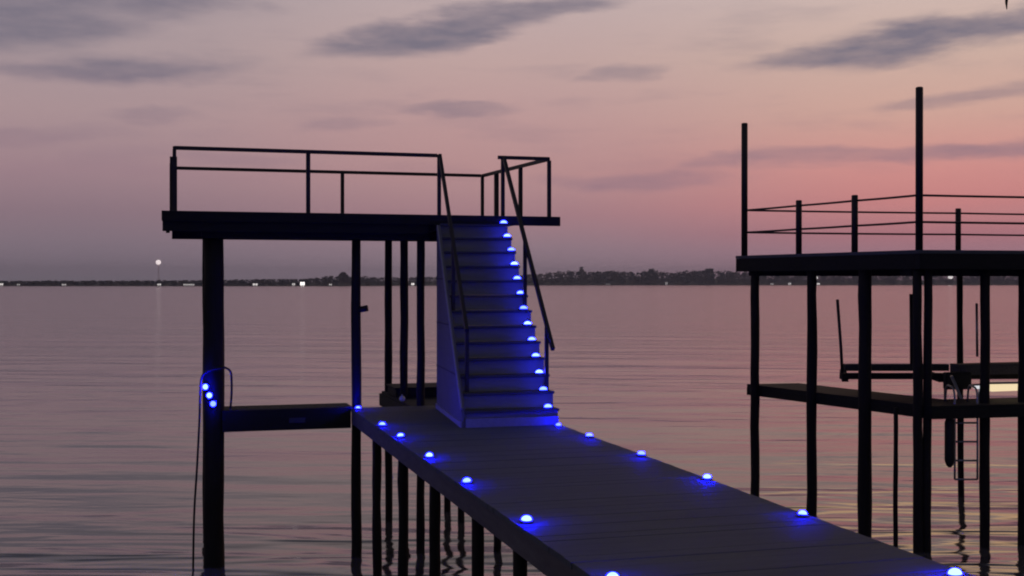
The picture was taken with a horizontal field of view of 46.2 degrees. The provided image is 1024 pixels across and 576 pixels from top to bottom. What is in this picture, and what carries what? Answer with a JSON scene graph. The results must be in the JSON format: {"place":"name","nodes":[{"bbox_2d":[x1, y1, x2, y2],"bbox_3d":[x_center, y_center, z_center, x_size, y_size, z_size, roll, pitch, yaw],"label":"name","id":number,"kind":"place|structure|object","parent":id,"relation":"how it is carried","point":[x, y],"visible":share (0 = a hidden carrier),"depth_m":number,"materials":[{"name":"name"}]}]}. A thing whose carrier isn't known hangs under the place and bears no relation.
{"place":"outdoors","nodes":[
{"label":"outdoors","id":0,"kind":"place"},
{"bbox_2d":[435,154,558,427],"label":"staircase","id":1,"kind":"structure","parent":0,"point":[477,273],"depth_m":14.38,"materials":[{"name":"paint"}]},
{"bbox_2d":[506,248,515,251],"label":"step light","id":2,"kind":"object","parent":1,"relation":"on","point":[510,250],"visible":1,"depth_m":15.27,"materials":[{"name":"blue"}]},
{"bbox_2d":[510,262,518,265],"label":"step light","id":3,"kind":"object","parent":1,"relation":"on","point":[514,264],"visible":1,"depth_m":15.10,"materials":[{"name":"blue"}]},
{"bbox_2d":[531,353,540,357],"bbox_3d":[0.278,0.790,14.092,0.110,0.051,0.064,0,0,-16],"label":"step light","id":4,"kind":"object","parent":1,"relation":"on","point":[535,355],"visible":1,"depth_m":14.07,"materials":[{"name":"blue"}]},
{"bbox_2d":[534,370,543,373],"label":"step light","id":5,"kind":"object","parent":1,"relation":"on","point":[539,372],"visible":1,"depth_m":13.90,"materials":[{"name":"blue"}]},
{"bbox_2d":[538,387,547,390],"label":"step light","id":6,"kind":"object","parent":1,"relation":"on","point":[543,389],"visible":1,"depth_m":13.73,"materials":[{"name":"blue"}]},
{"bbox_2d":[543,404,552,408],"bbox_3d":[0.407,1.338,13.580,0.110,0.051,0.064,0,0,-16],"label":"step light","id":7,"kind":"object","parent":1,"relation":"on","point":[547,406],"visible":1,"depth_m":13.56,"materials":[{"name":"blue"}]},
{"bbox_2d":[4,278,1017,285],"bbox_3d":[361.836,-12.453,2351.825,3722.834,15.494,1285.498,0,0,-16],"label":"shore","id":8,"kind":"structure","parent":0,"point":[828,282],"depth_m":2317.67,"materials":[{"name":"black plant"}]},
{"bbox_2d":[60,281,67,285],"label":"lakeside house","id":9,"kind":"structure","parent":8,"relation":"on","point":[63,283],"depth_m":1504.59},
{"bbox_2d":[182,281,195,285],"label":"lakeside house","id":10,"kind":"structure","parent":8,"relation":"on","point":[187,283],"depth_m":1504.73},
{"bbox_2d":[251,281,258,285],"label":"lakeside house","id":11,"kind":"structure","parent":8,"relation":"on","point":[254,283],"depth_m":1504.21,"materials":[{"name":"white"}]},
{"bbox_2d":[299,280,305,285],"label":"lakeside house","id":12,"kind":"structure","parent":8,"relation":"on","point":[302,282],"depth_m":1512.80,"materials":[{"name":"white"}]},
{"bbox_2d":[338,272,348,281],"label":"shore tree","id":13,"kind":"object","parent":8,"relation":"on","point":[341,274],"visible":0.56,"depth_m":1633.23,"materials":[{"name":"green plant"}]},
{"bbox_2d":[4,270,1017,285],"bbox_3d":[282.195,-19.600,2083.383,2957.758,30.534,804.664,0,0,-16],"label":"treeline","id":14,"kind":"object","parent":8,"relation":"on","point":[682,277],"visible":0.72,"depth_m":2308.48,"materials":[{"name":"green plant"}]},
{"bbox_2d":[702,268,714,277],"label":"shore tree","id":15,"kind":"object","parent":8,"relation":"on","point":[711,272],"visible":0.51,"depth_m":2365.46,"materials":[{"name":"green plant"}]},
{"bbox_2d":[0,285,1023,575],"bbox_3d":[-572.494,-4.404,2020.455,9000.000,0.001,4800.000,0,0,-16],"label":"water","id":16,"kind":"structure","parent":0,"point":[98,413],"depth_m":32.53,"materials":[{"name":"grey liquid"}]},
{"bbox_2d":[162,146,559,567],"bbox_3d":[-2.220,1.866,16.666,5.050,7.198,3.150,0,0,-16],"label":"sundeck","id":17,"kind":"object","parent":16,"relation":"in","point":[212,230],"visible":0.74,"depth_m":15.27,"materials":[{"name":"paint"}]},
{"bbox_2d":[202,383,208,389],"bbox_3d":[-3.790,1.222,14.841,0.084,0.084,0.066,0,0,14],"label":"pile light","id":18,"kind":"object","parent":17,"relation":"attached to","point":[205,386],"visible":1,"depth_m":14.82,"materials":[{"name":"blue"}]},
{"bbox_2d":[206,392,212,398],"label":"pile light","id":19,"kind":"object","parent":17,"relation":"attached to","point":[209,395],"visible":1,"depth_m":14.82,"materials":[{"name":"blue"}]},
{"bbox_2d":[192,366,232,568],"bbox_3d":[-3.708,2.355,14.878,0.500,2.773,0.158,0,0,-21],"label":"hose","id":20,"kind":"object","parent":17,"relation":"hanging from","point":[198,437],"visible":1,"depth_m":14.86,"materials":[{"name":"black rubber"}]},
{"bbox_2d":[210,400,216,406],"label":"pile light","id":21,"kind":"object","parent":17,"relation":"attached to","point":[213,403],"visible":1,"depth_m":14.82,"materials":[{"name":"blue"}]},
{"bbox_2d":[379,391,436,406],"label":"platform","id":22,"kind":"structure","parent":17,"relation":"attached to","point":[386,399],"depth_m":16.79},
{"bbox_2d":[399,394,404,401],"bbox_3d":[-1.485,1.487,16.215,0.080,0.102,0.084,0,0,-16],"label":"float","id":23,"kind":"object","parent":22,"relation":"on","point":[401,398],"visible":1,"depth_m":16.19,"materials":[{"name":"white plastic"}]},
{"bbox_2d":[386,383,436,396],"bbox_3d":[-1.295,1.465,17.267,0.920,0.135,0.720,0,0,-16],"label":"storage box","id":24,"kind":"object","parent":22,"relation":"on","point":[430,389],"visible":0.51,"depth_m":16.95,"materials":[{"name":"black"}]},
{"bbox_2d":[351,405,973,575],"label":"walkway","id":25,"kind":"structure","parent":16,"relation":"in","point":[594,506],"depth_m":8.72,"materials":[{"name":"grey wood"}]},
{"bbox_2d":[222,403,351,431],"bbox_3d":[-2.892,1.656,15.384,1.620,0.268,0.554,0,0,-16],"label":"catwalk","id":26,"kind":"object","parent":25,"relation":"attached to","point":[284,417],"visible":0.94,"depth_m":15.15,"materials":[{"name":"wood"}]},
{"bbox_2d":[396,433,404,437],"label":"dock light","id":27,"kind":"object","parent":25,"relation":"on","point":[400,435],"visible":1,"depth_m":12.41,"materials":[{"name":"blue"}]},
{"bbox_2d":[425,453,433,457],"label":"dock light","id":28,"kind":"object","parent":25,"relation":"on","point":[428,455],"visible":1,"depth_m":10.98,"materials":[{"name":"blue"}]},
{"bbox_2d":[462,478,472,483],"bbox_3d":[-0.361,1.540,9.599,0.090,0.042,0.090,-6,6,-18],"label":"dock light","id":29,"kind":"object","parent":25,"relation":"on","point":[467,481],"visible":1,"depth_m":9.58,"materials":[{"name":"blue"}]},
{"bbox_2d":[519,515,533,523],"bbox_3d":[0.097,1.544,8.025,0.097,0.046,0.097,-1,4,-19],"label":"dock light","id":30,"kind":"object","parent":25,"relation":"on","point":[526,519],"visible":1,"depth_m":8.00,"materials":[{"name":"blue"}]},
{"bbox_2d":[585,433,593,437],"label":"dock light","id":31,"kind":"object","parent":25,"relation":"on","point":[589,435],"visible":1,"depth_m":12.41,"materials":[{"name":"blue"}]},
{"bbox_2d":[607,572,617,575],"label":"dock light","id":32,"kind":"object","parent":25,"relation":"on","point":[612,574],"visible":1,"depth_m":6.41,"materials":[{"name":"blue"}]},
{"bbox_2d":[636,451,645,455],"bbox_3d":[1.198,1.532,11.114,0.096,0.045,0.096,2,-1,-6],"label":"dock light","id":33,"kind":"object","parent":25,"relation":"on","point":[640,453],"visible":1,"depth_m":11.09,"materials":[{"name":"blue"}]},
{"bbox_2d":[702,474,712,479],"bbox_3d":[1.592,1.540,9.789,0.088,0.041,0.088,-2,6,-5],"label":"dock light","id":34,"kind":"object","parent":25,"relation":"on","point":[706,477],"visible":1,"depth_m":9.77,"materials":[{"name":"blue"}]},
{"bbox_2d":[797,510,808,516],"bbox_3d":[1.994,1.546,8.233,0.082,0.041,0.082,2,-4,7],"label":"dock light","id":35,"kind":"object","parent":25,"relation":"on","point":[802,513],"visible":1,"depth_m":8.21,"materials":[{"name":"blue"}]},
{"bbox_2d":[946,568,964,575],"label":"dock light","id":36,"kind":"object","parent":25,"relation":"on","point":[954,572],"visible":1,"depth_m":6.51,"materials":[{"name":"blue"}]},
{"bbox_2d":[736,87,1023,552],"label":"dock","id":37,"kind":"object","parent":16,"relation":"in","point":[917,264],"visible":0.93,"depth_m":16.38,"materials":[{"name":"paint"}]},
{"bbox_2d":[836,294,1017,398],"bbox_3d":[6.600,0.822,17.351,4.034,1.460,1.526,0,0,-1],"label":"lift","id":38,"kind":"object","parent":37,"relation":"on","point":[958,376],"visible":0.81,"depth_m":17.13,"materials":[{"name":"grey metal"}]},
{"bbox_2d":[944,403,954,466],"bbox_3d":[5.780,1.943,15.848,0.130,0.849,0.130,0,0,-16],"label":"fender","id":39,"kind":"object","parent":37,"relation":"hanging from","point":[949,442],"visible":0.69,"depth_m":15.80,"materials":[{"name":"black rubber"}]},
{"bbox_2d":[944,384,978,479],"bbox_3d":[6.020,1.923,16.082,0.328,1.253,0.378,0,0,0],"label":"dock ladder","id":40,"kind":"object","parent":37,"relation":"attached to","point":[977,432],"visible":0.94,"depth_m":15.90,"materials":[{"name":"metal"}]},
{"bbox_2d":[971,384,979,399],"bbox_3d":[6.400,1.423,16.436,0.202,0.224,0.080,0,0,-6],"label":"work lamp","id":41,"kind":"object","parent":37,"relation":"on","point":[977,386],"visible":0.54,"depth_m":16.41,"materials":[{"name":"metal"}]},
{"bbox_2d":[990,382,1017,391],"bbox_3d":[7.460,1.365,16.741,1.696,0.132,0.100,0,0,-8],"label":"strip lamp","id":42,"kind":"object","parent":37,"relation":"attached to","point":[1003,386],"visible":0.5,"depth_m":16.62,"materials":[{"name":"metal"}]},
{"bbox_2d":[0,0,1023,282],"label":"sky","id":43,"kind":"structure","parent":0,"point":[638,109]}
]}

